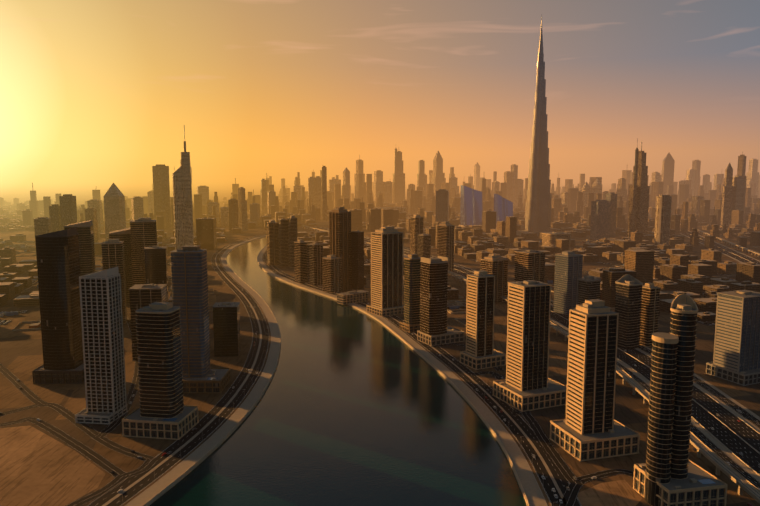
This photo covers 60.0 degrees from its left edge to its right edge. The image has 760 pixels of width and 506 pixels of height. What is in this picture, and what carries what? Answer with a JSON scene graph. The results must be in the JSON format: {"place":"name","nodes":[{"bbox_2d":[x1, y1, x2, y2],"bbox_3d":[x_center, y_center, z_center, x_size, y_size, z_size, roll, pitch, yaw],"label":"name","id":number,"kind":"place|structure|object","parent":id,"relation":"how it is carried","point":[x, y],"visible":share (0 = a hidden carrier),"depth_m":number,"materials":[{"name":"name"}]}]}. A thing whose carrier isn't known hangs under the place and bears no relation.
{"place":"outdoors","nodes":[
{"label":"outdoors","id":0,"kind":"place"},
{"bbox_2d":[64,220,95,275],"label":"skyscraper","id":1,"kind":"structure","parent":0,"point":[86,245],"depth_m":1024.93,"materials":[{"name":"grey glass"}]},
{"bbox_2d":[109,228,132,303],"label":"tower","id":2,"kind":"structure","parent":0,"point":[124,235],"depth_m":1186.03,"materials":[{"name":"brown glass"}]},
{"bbox_2d":[130,217,156,285],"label":"tower","id":3,"kind":"structure","parent":0,"point":[143,231],"depth_m":1156.93,"materials":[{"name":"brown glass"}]},
{"bbox_2d":[144,246,168,301],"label":"tower","id":4,"kind":"structure","parent":0,"point":[155,264],"depth_m":1022.06,"materials":[{"name":"brown glass"}]},
{"bbox_2d":[172,127,193,249],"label":"spire tower","id":5,"kind":"structure","parent":0,"point":[182,200],"depth_m":1816.38,"materials":[{"name":"silver metal"}]},
{"bbox_2d":[170,245,230,392],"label":"skyscraper","id":6,"kind":"structure","parent":0,"point":[189,278],"depth_m":712.00,"materials":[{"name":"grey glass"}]},
{"bbox_2d":[125,235,546,505],"bbox_3d":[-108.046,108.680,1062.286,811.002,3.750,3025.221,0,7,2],"label":"quay pavement","id":7,"kind":"structure","parent":0,"point":[531,491],"depth_m":647.20,"materials":[{"name":"grey concrete"}]},
{"bbox_2d":[150,237,526,505],"bbox_3d":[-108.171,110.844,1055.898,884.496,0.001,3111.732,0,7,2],"label":"canal water","id":8,"kind":"structure","parent":0,"point":[354,407],"depth_m":606.93,"materials":[{"name":"teal liquid"}]},
{"bbox_2d":[0,175,759,505],"bbox_3d":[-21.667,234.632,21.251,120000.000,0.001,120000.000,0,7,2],"label":"ground","id":9,"kind":"structure","parent":0,"point":[20,355],"depth_m":893.95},
{"bbox_2d":[34,217,51,259],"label":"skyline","id":10,"kind":"structure","parent":9,"relation":"on","point":[42,225],"depth_m":1757.26,"materials":[{"name":"grey concrete"}]},
{"bbox_2d":[49,204,60,231],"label":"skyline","id":11,"kind":"structure","parent":9,"relation":"on","point":[54,212],"depth_m":2006.55,"materials":[{"name":"grey glass"}]},
{"bbox_2d":[32,227,84,383],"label":"skyscraper","id":12,"kind":"structure","parent":9,"relation":"on","point":[58,262],"depth_m":738.91,"materials":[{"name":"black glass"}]},
{"bbox_2d":[59,194,76,229],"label":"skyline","id":13,"kind":"structure","parent":9,"relation":"on","point":[68,210],"depth_m":2004.45,"materials":[{"name":"grey glass"}]},
{"bbox_2d":[85,208,98,242],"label":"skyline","id":14,"kind":"structure","parent":9,"relation":"on","point":[90,213],"depth_m":2194.82,"materials":[{"name":"brown concrete"}]},
{"bbox_2d":[87,199,102,232],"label":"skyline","id":15,"kind":"structure","parent":9,"relation":"on","point":[95,203],"depth_m":2597.96},
{"bbox_2d":[75,267,127,423],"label":"skyscraper","id":16,"kind":"structure","parent":9,"relation":"on","point":[102,339],"depth_m":625.04,"materials":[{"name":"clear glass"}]},
{"bbox_2d":[101,239,126,322],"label":"tower","id":17,"kind":"structure","parent":9,"relation":"on","point":[112,253],"depth_m":1025.02,"materials":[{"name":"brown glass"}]},
{"bbox_2d":[103,182,125,240],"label":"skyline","id":18,"kind":"structure","parent":9,"relation":"on","point":[114,208],"depth_m":2174.32},
{"bbox_2d":[131,196,143,219],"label":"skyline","id":19,"kind":"structure","parent":9,"relation":"on","point":[137,207],"depth_m":2588.58},
{"bbox_2d":[128,284,166,360],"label":"dark tower","id":20,"kind":"structure","parent":9,"relation":"on","point":[142,295],"depth_m":825.55,"materials":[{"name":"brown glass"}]},
{"bbox_2d":[147,191,153,213],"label":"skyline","id":21,"kind":"structure","parent":9,"relation":"on","point":[150,202],"depth_m":3455.47},
{"bbox_2d":[122,300,198,439],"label":"skyscraper","id":22,"kind":"structure","parent":9,"relation":"on","point":[162,411],"depth_m":592.00,"materials":[{"name":"black"}]},
{"bbox_2d":[152,164,170,228],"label":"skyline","id":23,"kind":"structure","parent":9,"relation":"on","point":[161,190],"depth_m":2772.84,"materials":[{"name":"grey glass"}]},
{"bbox_2d":[197,186,208,204],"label":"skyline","id":24,"kind":"structure","parent":9,"relation":"on","point":[203,191],"depth_m":3563.12},
{"bbox_2d":[196,218,216,249],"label":"tower","id":25,"kind":"structure","parent":9,"relation":"on","point":[206,233],"depth_m":2024.80,"materials":[{"name":"beige concrete"}]},
{"bbox_2d":[207,202,219,223],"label":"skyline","id":26,"kind":"structure","parent":9,"relation":"on","point":[211,204],"depth_m":3044.25},
{"bbox_2d":[221,207,228,225],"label":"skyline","id":27,"kind":"structure","parent":9,"relation":"on","point":[224,216],"depth_m":2921.09},
{"bbox_2d":[212,302,240,356],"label":"building","id":28,"kind":"structure","parent":9,"relation":"on","point":[226,322],"depth_m":846.70,"materials":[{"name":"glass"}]},
{"bbox_2d":[228,199,238,231],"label":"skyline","id":29,"kind":"structure","parent":9,"relation":"on","point":[233,212],"depth_m":2625.36,"materials":[{"name":"brown metal"}]},
{"bbox_2d":[238,187,247,230],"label":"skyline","id":30,"kind":"structure","parent":9,"relation":"on","point":[242,212],"depth_m":2668.46},
{"bbox_2d":[250,203,259,225],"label":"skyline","id":31,"kind":"structure","parent":9,"relation":"on","point":[255,212],"depth_m":2920.34},
{"bbox_2d":[260,179,266,214],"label":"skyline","id":32,"kind":"structure","parent":9,"relation":"on","point":[263,192],"depth_m":3722.85,"materials":[{"name":"beige glass"}]},
{"bbox_2d":[267,191,275,213],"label":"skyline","id":33,"kind":"structure","parent":9,"relation":"on","point":[271,195],"depth_m":3356.52},
{"bbox_2d":[266,220,278,264],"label":"tower","id":34,"kind":"structure","parent":9,"relation":"on","point":[272,242],"depth_m":1685.74,"materials":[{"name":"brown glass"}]},
{"bbox_2d":[278,218,288,266],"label":"tower","id":35,"kind":"structure","parent":9,"relation":"on","point":[283,239],"depth_m":1665.03,"materials":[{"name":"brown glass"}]},
{"bbox_2d":[288,215,297,267],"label":"tower","id":36,"kind":"structure","parent":9,"relation":"on","point":[292,230],"depth_m":1644.99,"materials":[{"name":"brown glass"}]},
{"bbox_2d":[294,185,301,199],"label":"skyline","id":37,"kind":"structure","parent":9,"relation":"on","point":[298,188],"depth_m":3950.81},
{"bbox_2d":[294,239,307,282],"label":"tower","id":38,"kind":"structure","parent":9,"relation":"on","point":[300,252],"depth_m":1414.08,"materials":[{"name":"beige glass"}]},
{"bbox_2d":[308,177,314,205],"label":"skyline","id":39,"kind":"structure","parent":9,"relation":"on","point":[311,188],"depth_m":3752.13},
{"bbox_2d":[307,240,322,284],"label":"tower","id":40,"kind":"structure","parent":9,"relation":"on","point":[314,263],"depth_m":1388.93,"materials":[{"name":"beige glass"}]},
{"bbox_2d":[314,176,321,213],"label":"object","id":41,"kind":"structure","parent":9,"relation":"on","point":[318,191],"depth_m":3752.55,"materials":[{"name":"brown metal"}]},
{"bbox_2d":[0,426,641,505],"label":"sand lots","id":42,"kind":"structure","parent":9,"relation":"on","point":[38,468],"depth_m":512.46,"materials":[{"name":"brown sand"}]},
{"bbox_2d":[322,166,326,220],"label":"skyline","id":43,"kind":"structure","parent":9,"relation":"on","point":[324,193],"depth_m":3232.88,"materials":[{"name":"brown glass"}]},
{"bbox_2d":[322,254,341,292],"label":"tower","id":44,"kind":"structure","parent":9,"relation":"on","point":[332,276],"depth_m":1307.57,"materials":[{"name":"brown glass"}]},
{"bbox_2d":[329,179,340,191],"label":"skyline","id":45,"kind":"structure","parent":9,"relation":"on","point":[332,182],"depth_m":4393.36},
{"bbox_2d":[118,240,558,505],"bbox_3d":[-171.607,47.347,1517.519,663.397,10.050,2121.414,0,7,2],"label":"street lamps","id":46,"kind":"object","parent":9,"relation":"on","point":[258,374],"visible":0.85,"depth_m":680.22,"materials":[{"name":"silver metal"}]},
{"bbox_2d":[329,207,351,289],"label":"tall tower","id":47,"kind":"structure","parent":9,"relation":"on","point":[340,230],"depth_m":1324.26,"materials":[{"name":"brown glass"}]},
{"bbox_2d":[343,167,349,204],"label":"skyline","id":48,"kind":"structure","parent":9,"relation":"on","point":[346,182],"depth_m":3942.03},
{"bbox_2d":[337,290,367,304],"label":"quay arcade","id":49,"kind":"object","parent":9,"relation":"on","point":[349,297],"visible":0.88,"depth_m":1198.75,"materials":[{"name":"beige concrete"}]},
{"bbox_2d":[351,230,363,289],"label":"skyscraper","id":50,"kind":"structure","parent":9,"relation":"on","point":[357,257],"depth_m":1334.36,"materials":[{"name":"brown concrete"}]},
{"bbox_2d":[354,155,364,185],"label":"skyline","id":51,"kind":"structure","parent":9,"relation":"on","point":[359,162],"depth_m":4524.22,"materials":[{"name":"brown metal"}]},
{"bbox_2d":[372,170,384,205],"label":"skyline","id":52,"kind":"structure","parent":9,"relation":"on","point":[378,184],"depth_m":4397.09},
{"bbox_2d":[0,191,759,321],"bbox_3d":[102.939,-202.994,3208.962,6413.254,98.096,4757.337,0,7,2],"label":"low-rise buildings","id":53,"kind":"structure","parent":9,"relation":"on","point":[679,269],"depth_m":1894.09,"materials":[{"name":"brown concrete"}]},
{"bbox_2d":[0,238,759,330],"bbox_3d":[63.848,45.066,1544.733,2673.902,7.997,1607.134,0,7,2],"label":"ground clutter","id":54,"kind":"object","parent":9,"relation":"on","point":[457,306],"visible":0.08,"depth_m":1304.52,"materials":[{"name":"concrete"}]},
{"bbox_2d":[366,226,403,316],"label":"skyscraper","id":55,"kind":"structure","parent":9,"relation":"on","point":[387,270],"depth_m":1100.94,"materials":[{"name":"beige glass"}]},
{"bbox_2d":[385,181,392,203],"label":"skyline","id":56,"kind":"structure","parent":9,"relation":"on","point":[389,192],"depth_m":4384.86},
{"bbox_2d":[29,167,759,248],"bbox_3d":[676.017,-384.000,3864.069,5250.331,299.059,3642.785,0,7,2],"label":"city skyline","id":57,"kind":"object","parent":9,"relation":"on","point":[420,203],"visible":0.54,"depth_m":3621.94},
{"bbox_2d":[395,148,396,202],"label":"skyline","id":58,"kind":"structure","parent":9,"relation":"on","point":[395,175],"depth_m":4369.65,"materials":[{"name":"brown metal"}]},
{"bbox_2d":[393,151,404,203],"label":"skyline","id":59,"kind":"structure","parent":9,"relation":"on","point":[400,185],"depth_m":4382.13,"materials":[{"name":"brown metal"}]},
{"bbox_2d":[399,254,420,332],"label":"tower","id":60,"kind":"structure","parent":9,"relation":"on","point":[411,321],"depth_m":981.54,"materials":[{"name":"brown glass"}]},
{"bbox_2d":[407,184,414,204],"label":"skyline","id":61,"kind":"structure","parent":9,"relation":"on","point":[409,193],"depth_m":4397.53},
{"bbox_2d":[410,215,422,253],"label":"tower","id":62,"kind":"structure","parent":9,"relation":"on","point":[416,225],"depth_m":1780.46,"materials":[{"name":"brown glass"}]},
{"bbox_2d":[417,160,425,195],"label":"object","id":63,"kind":"structure","parent":9,"relation":"on","point":[421,178],"depth_m":4501.20,"materials":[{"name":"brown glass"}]},
{"bbox_2d":[417,232,430,257],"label":"tower","id":64,"kind":"structure","parent":9,"relation":"on","point":[424,245],"depth_m":1686.19,"materials":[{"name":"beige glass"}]},
{"bbox_2d":[431,151,444,199],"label":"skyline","id":65,"kind":"structure","parent":9,"relation":"on","point":[437,177],"depth_m":4507.10,"materials":[{"name":"brown metal"}]},
{"bbox_2d":[417,256,464,345],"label":"tower","id":66,"kind":"structure","parent":9,"relation":"on","point":[435,329],"depth_m":907.64,"materials":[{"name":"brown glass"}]},
{"bbox_2d":[436,189,448,221],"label":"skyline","id":67,"kind":"structure","parent":9,"relation":"on","point":[442,205],"depth_m":2544.36},
{"bbox_2d":[437,221,454,273],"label":"tower","id":68,"kind":"structure","parent":9,"relation":"on","point":[445,238],"depth_m":1547.03,"materials":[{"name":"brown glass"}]},
{"bbox_2d":[449,177,458,193],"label":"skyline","id":69,"kind":"structure","parent":9,"relation":"on","point":[453,182],"depth_m":4512.71},
{"bbox_2d":[458,185,482,226],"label":"glass building","id":70,"kind":"structure","parent":9,"relation":"on","point":[471,207],"depth_m":2836.73,"materials":[{"name":"blue glass"}]},
{"bbox_2d":[460,270,505,369],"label":"tower","id":71,"kind":"structure","parent":9,"relation":"on","point":[480,352],"depth_m":802.41,"materials":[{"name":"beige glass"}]},
{"bbox_2d":[481,253,507,302],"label":"tower","id":72,"kind":"structure","parent":9,"relation":"on","point":[495,265],"depth_m":1202.26,"materials":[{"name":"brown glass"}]},
{"bbox_2d":[493,181,499,196],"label":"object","id":73,"kind":"structure","parent":9,"relation":"on","point":[496,185],"depth_m":4357.77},
{"bbox_2d":[494,194,512,228],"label":"glass building","id":74,"kind":"structure","parent":9,"relation":"on","point":[503,208],"depth_m":2730.74,"materials":[{"name":"blue glass"}]},
{"bbox_2d":[504,171,511,200],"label":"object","id":75,"kind":"structure","parent":9,"relation":"on","point":[507,176],"depth_m":4359.91,"materials":[{"name":"brown metal"}]},
{"bbox_2d":[511,164,517,204],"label":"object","id":76,"kind":"structure","parent":9,"relation":"on","point":[514,171],"depth_m":4357.01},
{"bbox_2d":[516,179,523,204],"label":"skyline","id":77,"kind":"structure","parent":9,"relation":"on","point":[519,185],"depth_m":4361.77},
{"bbox_2d":[514,250,544,282],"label":"tower","id":78,"kind":"structure","parent":9,"relation":"on","point":[529,264],"depth_m":1165.61,"materials":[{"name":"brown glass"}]},
{"bbox_2d":[493,280,566,411],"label":"skyscraper","id":79,"kind":"structure","parent":9,"relation":"on","point":[527,384],"depth_m":669.94,"materials":[{"name":"concrete"}]},
{"bbox_2d":[516,19,554,235],"bbox_3d":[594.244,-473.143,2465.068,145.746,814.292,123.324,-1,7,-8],"label":"skyscraper","id":80,"kind":"structure","parent":9,"relation":"on","point":[538,210],"depth_m":2459.64,"materials":[{"name":"grey concrete"}]},
{"bbox_2d":[542,232,570,247],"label":"building","id":81,"kind":"structure","parent":9,"relation":"on","point":[549,238],"depth_m":2021.58,"materials":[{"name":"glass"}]},
{"bbox_2d":[561,192,567,206],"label":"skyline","id":82,"kind":"structure","parent":9,"relation":"on","point":[564,196],"depth_m":3810.32},
{"bbox_2d":[553,248,582,314],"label":"tower","id":83,"kind":"structure","parent":9,"relation":"on","point":[568,269],"depth_m":1102.55,"materials":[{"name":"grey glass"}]},
{"bbox_2d":[581,182,590,211],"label":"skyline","id":84,"kind":"structure","parent":9,"relation":"on","point":[586,188],"depth_m":3802.13,"materials":[{"name":"brown metal"}]},
{"bbox_2d":[577,275,600,304],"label":"tower","id":85,"kind":"structure","parent":9,"relation":"on","point":[589,287],"depth_m":1043.80,"materials":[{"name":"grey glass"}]},
{"bbox_2d":[592,178,601,200],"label":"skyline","id":86,"kind":"structure","parent":9,"relation":"on","point":[596,186],"depth_m":3802.53},
{"bbox_2d":[590,200,610,239],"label":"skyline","id":87,"kind":"structure","parent":9,"relation":"on","point":[600,219],"depth_m":2328.17},
{"bbox_2d":[602,191,607,199],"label":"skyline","id":88,"kind":"structure","parent":9,"relation":"on","point":[604,194],"depth_m":3799.17},
{"bbox_2d":[605,192,616,236],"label":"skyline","id":89,"kind":"structure","parent":9,"relation":"on","point":[611,197],"depth_m":2408.98},
{"bbox_2d":[616,178,626,206],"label":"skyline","id":90,"kind":"structure","parent":9,"relation":"on","point":[621,190],"depth_m":3704.65,"materials":[{"name":"brown metal"}]},
{"bbox_2d":[615,274,642,348],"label":"dark tower","id":91,"kind":"structure","parent":9,"relation":"on","point":[628,298],"depth_m":883.59,"materials":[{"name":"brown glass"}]},
{"bbox_2d":[632,138,638,231],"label":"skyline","id":92,"kind":"structure","parent":9,"relation":"on","point":[635,188],"depth_m":2297.06,"materials":[{"name":"brown metal"}]},
{"bbox_2d":[627,141,649,236],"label":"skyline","id":93,"kind":"structure","parent":9,"relation":"on","point":[642,207],"depth_m":2311.74,"materials":[{"name":"brown metal"}]},
{"bbox_2d":[639,282,659,346],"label":"tower","id":94,"kind":"structure","parent":9,"relation":"on","point":[649,309],"depth_m":897.39,"materials":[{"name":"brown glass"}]},
{"bbox_2d":[649,172,659,193],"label":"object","id":95,"kind":"structure","parent":9,"relation":"on","point":[655,177],"depth_m":4463.85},
{"bbox_2d":[654,195,671,245],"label":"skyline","id":96,"kind":"structure","parent":9,"relation":"on","point":[663,219],"depth_m":2074.57},
{"bbox_2d":[662,153,674,194],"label":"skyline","id":97,"kind":"structure","parent":9,"relation":"on","point":[668,168],"depth_m":4645.98,"materials":[{"name":"grey glass"}]},
{"bbox_2d":[632,294,726,505],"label":"skyscraper","id":98,"kind":"structure","parent":9,"relation":"on","point":[668,473],"depth_m":462.01,"materials":[{"name":"black glass"}]},
{"bbox_2d":[678,180,685,202],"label":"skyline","id":99,"kind":"structure","parent":9,"relation":"on","point":[681,181],"depth_m":4672.94},
{"bbox_2d":[686,169,697,195],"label":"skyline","id":100,"kind":"structure","parent":9,"relation":"on","point":[690,174],"depth_m":4875.01},
{"bbox_2d":[692,160,700,195],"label":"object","id":101,"kind":"structure","parent":9,"relation":"on","point":[696,165],"depth_m":4871.14,"materials":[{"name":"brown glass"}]},
{"bbox_2d":[690,196,703,213],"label":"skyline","id":102,"kind":"structure","parent":9,"relation":"on","point":[695,201],"depth_m":3328.24,"materials":[{"name":"grey glass"}]},
{"bbox_2d":[702,174,709,192],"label":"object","id":103,"kind":"structure","parent":9,"relation":"on","point":[706,181],"depth_m":4876.17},
{"bbox_2d":[713,174,721,189],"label":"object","id":104,"kind":"structure","parent":9,"relation":"on","point":[717,178],"depth_m":4868.71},
{"bbox_2d":[720,163,733,227],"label":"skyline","id":105,"kind":"structure","parent":9,"relation":"on","point":[727,198],"depth_m":2814.57,"materials":[{"name":"brown metal"}]},
{"bbox_2d":[732,176,745,210],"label":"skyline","id":106,"kind":"structure","parent":9,"relation":"on","point":[738,183],"depth_m":2813.21},
{"bbox_2d":[737,151,746,223],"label":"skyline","id":107,"kind":"structure","parent":9,"relation":"on","point":[741,168],"depth_m":2944.07,"materials":[{"name":"brown metal"}]},
{"bbox_2d":[746,159,758,194],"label":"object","id":108,"kind":"structure","parent":9,"relation":"on","point":[752,174],"depth_m":4863.27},
{"bbox_2d":[0,214,759,505],"bbox_3d":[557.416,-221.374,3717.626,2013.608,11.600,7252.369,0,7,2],"label":"roads","id":109,"kind":"structure","parent":0,"point":[735,437],"depth_m":624.70,"materials":[{"name":"grey asphalt"}]},
{"bbox_2d":[0,234,759,505],"bbox_3d":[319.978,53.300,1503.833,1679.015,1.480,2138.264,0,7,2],"label":"cars","id":110,"kind":"object","parent":109,"relation":"on","point":[543,477],"visible":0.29,"depth_m":606.80,"materials":[{"name":"white"}]},
{"bbox_2d":[0,0,759,175],"label":"sky","id":111,"kind":"structure","parent":0,"point":[88,87],"materials":[{"name":"orange"}]},
{"bbox_2d":[378,207,405,212],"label":"skyline","id":112,"kind":"structure","parent":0,"point":[403,209],"depth_m":3412.23},
{"bbox_2d":[474,162,479,190],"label":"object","id":113,"kind":"structure","parent":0,"point":[476,176],"depth_m":6118.22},
{"bbox_2d":[549,299,639,460],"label":"skyscraper","id":114,"kind":"structure","parent":0,"point":[589,427],"depth_m":554.40,"materials":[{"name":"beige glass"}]},
{"bbox_2d":[706,290,759,385],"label":"office building","id":115,"kind":"structure","parent":0,"point":[736,357],"depth_m":749.20,"materials":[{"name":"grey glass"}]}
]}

